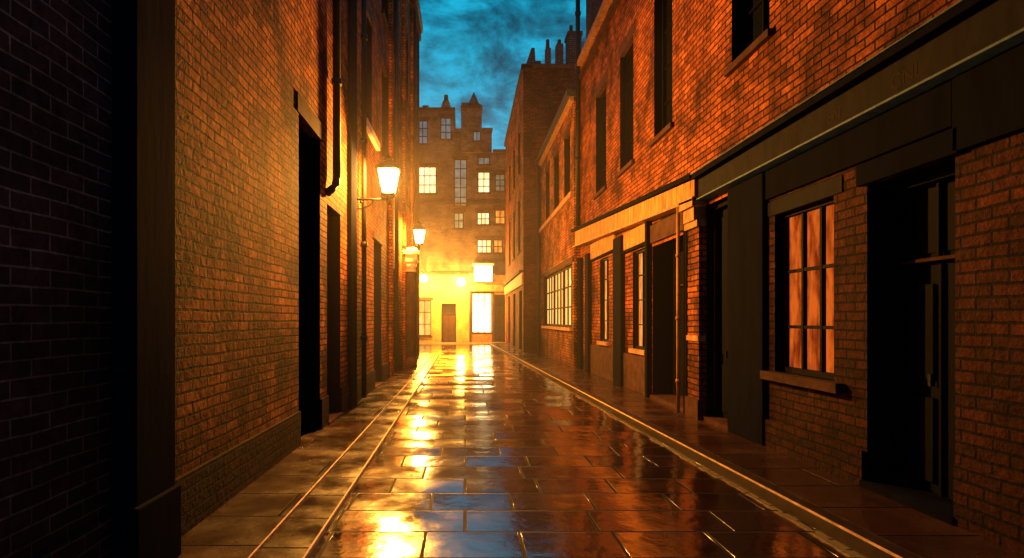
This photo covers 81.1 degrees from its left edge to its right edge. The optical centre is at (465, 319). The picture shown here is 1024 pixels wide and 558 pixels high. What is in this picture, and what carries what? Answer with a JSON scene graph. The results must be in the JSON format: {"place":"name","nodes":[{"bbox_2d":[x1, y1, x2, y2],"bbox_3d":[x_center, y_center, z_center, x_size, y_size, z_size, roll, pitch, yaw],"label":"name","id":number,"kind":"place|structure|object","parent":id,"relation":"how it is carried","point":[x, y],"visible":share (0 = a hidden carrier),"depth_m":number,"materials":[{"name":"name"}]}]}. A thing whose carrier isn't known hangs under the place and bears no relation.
{"place":"outdoors","nodes":[
{"label":"outdoors","id":0,"kind":"place"},
{"bbox_2d":[177,355,431,557],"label":"pavement","id":1,"kind":"structure","parent":0,"point":[245,522],"depth_m":5.58,"materials":[{"name":"grey stone"}]},
{"bbox_2d":[108,0,180,557],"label":"pier","id":2,"kind":"structure","parent":1,"relation":"on","point":[144,511],"depth_m":3.58,"materials":[{"name":"paint"}]},
{"bbox_2d":[175,0,348,536],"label":"walls","id":3,"kind":"structure","parent":1,"relation":"on","point":[245,70],"depth_m":5.70,"materials":[{"name":"orange brick"}]},
{"bbox_2d":[296,91,322,431],"bbox_3d":[-2.545,-0.610,8.000,0.970,4.420,1.300,0,0,0],"label":"loading doorway","id":4,"kind":"structure","parent":3,"relation":"attached to","point":[310,125],"depth_m":8.47,"materials":[{"name":"paint"}]},
{"bbox_2d":[326,0,341,195],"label":"drainpipe","id":5,"kind":"object","parent":3,"relation":"attached to","point":[336,84],"visible":0.98,"depth_m":9.10,"materials":[{"name":"metal"}]},
{"bbox_2d":[327,214,343,423],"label":"doors","id":6,"kind":"structure","parent":3,"relation":"attached to","point":[333,416],"depth_m":9.88,"materials":[{"name":"paint"}]},
{"bbox_2d":[360,0,367,397],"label":"drainpipe","id":7,"kind":"object","parent":1,"relation":"on","point":[363,143],"visible":1,"depth_m":11.46,"materials":[{"name":"metal"}]},
{"bbox_2d":[348,0,393,407],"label":"pilaster","id":8,"kind":"object","parent":1,"relation":"on","point":[352,193],"visible":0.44,"depth_m":10.84,"materials":[{"name":"paint"}]},
{"bbox_2d":[394,0,416,369],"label":"walls","id":9,"kind":"structure","parent":1,"relation":"on","point":[408,127],"depth_m":21.17,"materials":[{"name":"orange brick"}]},
{"bbox_2d":[394,0,416,222],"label":"windows","id":10,"kind":"structure","parent":9,"relation":"attached to","point":[407,137],"depth_m":18.35,"materials":[{"name":"black glass"}]},
{"bbox_2d":[402,0,418,366],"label":"pilasters","id":11,"kind":"object","parent":9,"relation":"attached to","point":[404,163],"visible":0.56,"depth_m":19.81,"materials":[{"name":"red brick"}]},
{"bbox_2d":[401,221,425,253],"bbox_3d":[-1.677,-2.699,19.500,0.805,1.078,0.450,0,0,0],"label":"street lamp","id":12,"kind":"object","parent":9,"relation":"attached to","point":[418,227],"visible":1,"depth_m":19.44,"materials":[{"name":"metal"}]},
{"bbox_2d":[410,0,422,40],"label":"cornice","id":13,"kind":"structure","parent":9,"relation":"attached to","point":[419,25],"depth_m":24.57,"materials":[{"name":"stone"}]},
{"bbox_2d":[395,0,415,372],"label":"drainpipe","id":14,"kind":"object","parent":1,"relation":"on","point":[397,190],"visible":0.7,"depth_m":16.95,"materials":[{"name":"metal"}]},
{"bbox_2d":[406,272,416,366],"bbox_3d":[-1.840,-0.025,20.000,0.477,3.250,0.477,0,0,0],"label":"shaft","id":15,"kind":"object","parent":1,"relation":"on","point":[411,359],"visible":0.76,"depth_m":19.86,"materials":[{"name":"stone"}]},
{"bbox_2d":[403,248,419,271],"bbox_3d":[-1.840,-2.000,20.000,0.600,0.800,0.600,0,0,0],"label":"capital","id":16,"kind":"object","parent":15,"relation":"on","point":[411,259],"visible":0.82,"depth_m":19.76,"materials":[{"name":"stone"}]},
{"bbox_2d":[419,342,505,343],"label":"pavement","id":17,"kind":"structure","parent":0,"point":[458,342],"depth_m":39.07,"materials":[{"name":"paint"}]},
{"bbox_2d":[419,0,585,152],"label":"sky","id":18,"kind":"structure","parent":0,"point":[480,47],"materials":[{"name":"blue"}]},
{"bbox_2d":[308,344,859,557],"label":"road","id":19,"kind":"structure","parent":0,"point":[486,451],"depth_m":5.59,"materials":[{"name":"grey stone"}]},
{"bbox_2d":[528,367,865,557],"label":"ground","id":20,"kind":"structure","parent":0,"point":[812,528],"depth_m":5.34,"materials":[{"name":"grey stone"}]},
{"bbox_2d":[0,0,111,557],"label":"walls","id":21,"kind":"structure","parent":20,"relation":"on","point":[55,278],"depth_m":3.03,"materials":[{"name":"brick"}]},
{"bbox_2d":[248,355,438,557],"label":"kerb","id":22,"kind":"structure","parent":20,"relation":"on","point":[299,529],"depth_m":5.47,"materials":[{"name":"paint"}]},
{"bbox_2d":[357,0,389,401],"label":"walls","id":23,"kind":"structure","parent":20,"relation":"on","point":[378,365],"depth_m":13.84,"materials":[{"name":"red brick"}]},
{"bbox_2d":[367,118,382,245],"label":"sills","id":24,"kind":"structure","parent":23,"relation":"attached to","point":[376,145],"depth_m":12.96,"materials":[{"name":"stone"}]},
{"bbox_2d":[367,0,390,173],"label":"windows","id":25,"kind":"structure","parent":23,"relation":"attached to","point":[385,71],"depth_m":15.69,"materials":[{"name":"black glass"}]},
{"bbox_2d":[357,154,401,209],"bbox_3d":[-1.647,-2.579,11.200,0.865,1.078,0.450,0,0,0],"label":"street lamp","id":26,"kind":"object","parent":23,"relation":"attached to","point":[387,165],"visible":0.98,"depth_m":11.17,"materials":[{"name":"metal"}]},
{"bbox_2d":[419,109,505,341],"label":"walls","id":27,"kind":"structure","parent":20,"relation":"on","point":[445,247],"depth_m":40.00,"materials":[{"name":"brown brick"}]},
{"bbox_2d":[423,92,480,106],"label":"chimneys","id":28,"kind":"object","parent":27,"relation":"on","point":[472,101],"visible":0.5,"depth_m":40.60,"materials":[{"name":"brown brick"}]},
{"bbox_2d":[419,114,505,336],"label":"windows","id":29,"kind":"structure","parent":27,"relation":"attached to","point":[481,312],"depth_m":40.14,"materials":[{"name":"glass"}]},
{"bbox_2d":[419,105,505,274],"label":"cornices","id":30,"kind":"object","parent":27,"relation":"attached to","point":[494,151],"visible":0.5,"depth_m":39.88,"materials":[{"name":"stone"}]},
{"bbox_2d":[441,295,504,341],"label":"doors","id":31,"kind":"structure","parent":27,"relation":"attached to","point":[448,322],"depth_m":40.26,"materials":[{"name":"wood"}]},
{"bbox_2d":[473,263,493,282],"bbox_3d":[1.200,-3.110,39.700,1.400,1.260,0.599,0,0,0],"label":"illuminated sign","id":32,"kind":"object","parent":27,"relation":"attached to","point":[482,272],"visible":1,"depth_m":39.50,"materials":[{"name":"plastic"}]},
{"bbox_2d":[469,283,503,341],"bbox_3d":[1.555,-0.410,39.809,2.610,4.020,0.379,0,0,0],"label":"shopfront","id":33,"kind":"object","parent":27,"relation":"attached to","point":[492,287],"visible":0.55,"depth_m":39.88,"materials":[{"name":"stone"}]},
{"bbox_2d":[506,69,580,352],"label":"walls","id":34,"kind":"structure","parent":20,"relation":"on","point":[541,94],"depth_m":27.10,"materials":[{"name":"red brick"}]},
{"bbox_2d":[503,270,522,351],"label":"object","id":35,"kind":"structure","parent":34,"relation":"attached to","point":[513,282],"depth_m":31.02,"materials":[{"name":"paint"}]},
{"bbox_2d":[508,120,520,266],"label":"windows","id":36,"kind":"structure","parent":34,"relation":"attached to","point":[519,252],"depth_m":31.82,"materials":[{"name":"black glass"}]},
{"bbox_2d":[504,64,574,146],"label":"parapet","id":37,"kind":"structure","parent":34,"relation":"on","point":[527,67],"depth_m":27.05,"materials":[{"name":"stone"}]},
{"bbox_2d":[526,25,582,63],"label":"chimneys","id":38,"kind":"object","parent":37,"relation":"on","point":[570,40],"visible":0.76,"depth_m":27.40,"materials":[{"name":"brick"}]},
{"bbox_2d":[540,96,580,367],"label":"walls","id":39,"kind":"structure","parent":20,"relation":"on","point":[557,239],"depth_m":21.25,"materials":[{"name":"orange brick"}]},
{"bbox_2d":[537,165,539,352],"bbox_3d":[3.280,-2.700,26.600,0.159,8.400,0.159,0,0,0],"label":"drainpipe","id":40,"kind":"object","parent":39,"relation":"attached to","point":[538,259],"visible":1,"depth_m":26.53,"materials":[{"name":"metal"}]},
{"bbox_2d":[539,120,573,330],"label":"windows","id":41,"kind":"structure","parent":39,"relation":"attached to","point":[559,298],"depth_m":21.99,"materials":[{"name":"paint"}]},
{"bbox_2d":[535,83,580,167],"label":"eaves","id":42,"kind":"object","parent":39,"relation":"on","point":[562,111],"visible":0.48,"depth_m":21.17,"materials":[{"name":"stone"}]},
{"bbox_2d":[488,343,921,557],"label":"kerb","id":43,"kind":"structure","parent":20,"relation":"on","point":[860,540],"depth_m":5.42,"materials":[{"name":"stone"}]},
{"bbox_2d":[581,0,1023,553],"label":"walls","id":44,"kind":"structure","parent":20,"relation":"on","point":[808,49],"depth_m":5.80,"materials":[{"name":"red brick"}]},
{"bbox_2d":[575,0,619,82],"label":"parapet","id":45,"kind":"structure","parent":44,"relation":"on","point":[600,17],"depth_m":15.97,"materials":[{"name":"stone"}]},
{"bbox_2d":[575,0,580,225],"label":"drainpipe","id":46,"kind":"object","parent":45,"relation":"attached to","point":[578,112],"visible":0.87,"depth_m":18.33,"materials":[{"name":"metal"}]},
{"bbox_2d":[586,0,602,38],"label":"rooftop chimney","id":47,"kind":"object","parent":45,"relation":"on","point":[593,7],"depth_m":17.69,"materials":[{"name":"brick"}]},
{"bbox_2d":[593,0,773,199],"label":"windows","id":48,"kind":"structure","parent":44,"relation":"attached to","point":[758,32],"depth_m":11.28,"materials":[{"name":"black glass"}]},
{"bbox_2d":[597,175,844,393],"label":"shop windows","id":49,"kind":"structure","parent":44,"relation":"attached to","point":[807,214],"depth_m":6.53,"materials":[{"name":"paint"}]},
{"bbox_2d":[570,0,1023,246],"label":"fascia","id":50,"kind":"structure","parent":44,"relation":"attached to","point":[958,38],"depth_m":5.26,"materials":[{"name":"paint"}]},
{"bbox_2d":[828,105,840,123],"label":"letters","id":51,"kind":"object","parent":50,"relation":"attached to","point":[838,115],"visible":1,"depth_m":5.59,"materials":[{"name":"black"}]},
{"bbox_2d":[891,62,922,88],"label":"letters","id":52,"kind":"object","parent":50,"relation":"attached to","point":[908,75],"visible":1,"depth_m":4.67,"materials":[{"name":"black"}]},
{"bbox_2d":[650,165,954,524],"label":"doors","id":53,"kind":"structure","parent":44,"relation":"attached to","point":[921,334],"depth_m":5.12,"materials":[{"name":"paint"}]},
{"bbox_2d":[491,343,1023,557],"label":"pavement","id":54,"kind":"structure","parent":0,"point":[917,533],"depth_m":5.56,"materials":[{"name":"grey stone"}]},
{"bbox_2d":[676,207,680,412],"bbox_3d":[3.400,-0.160,9.520,0.076,3.280,0.076,0,0,0],"label":"downpipe","id":55,"kind":"object","parent":54,"relation":"on","point":[678,319],"visible":0.97,"depth_m":9.50,"materials":[{"name":"metal"}]},
{"bbox_2d":[679,196,706,419],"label":"brick pier","id":56,"kind":"structure","parent":54,"relation":"on","point":[694,219],"depth_m":9.02,"materials":[{"name":"brick"}]},
{"bbox_2d":[577,43,1023,445],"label":"shopfront timber","id":57,"kind":"object","parent":54,"relation":"on","point":[983,103],"visible":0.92,"depth_m":7.12,"materials":[{"name":"paint"}]}
]}

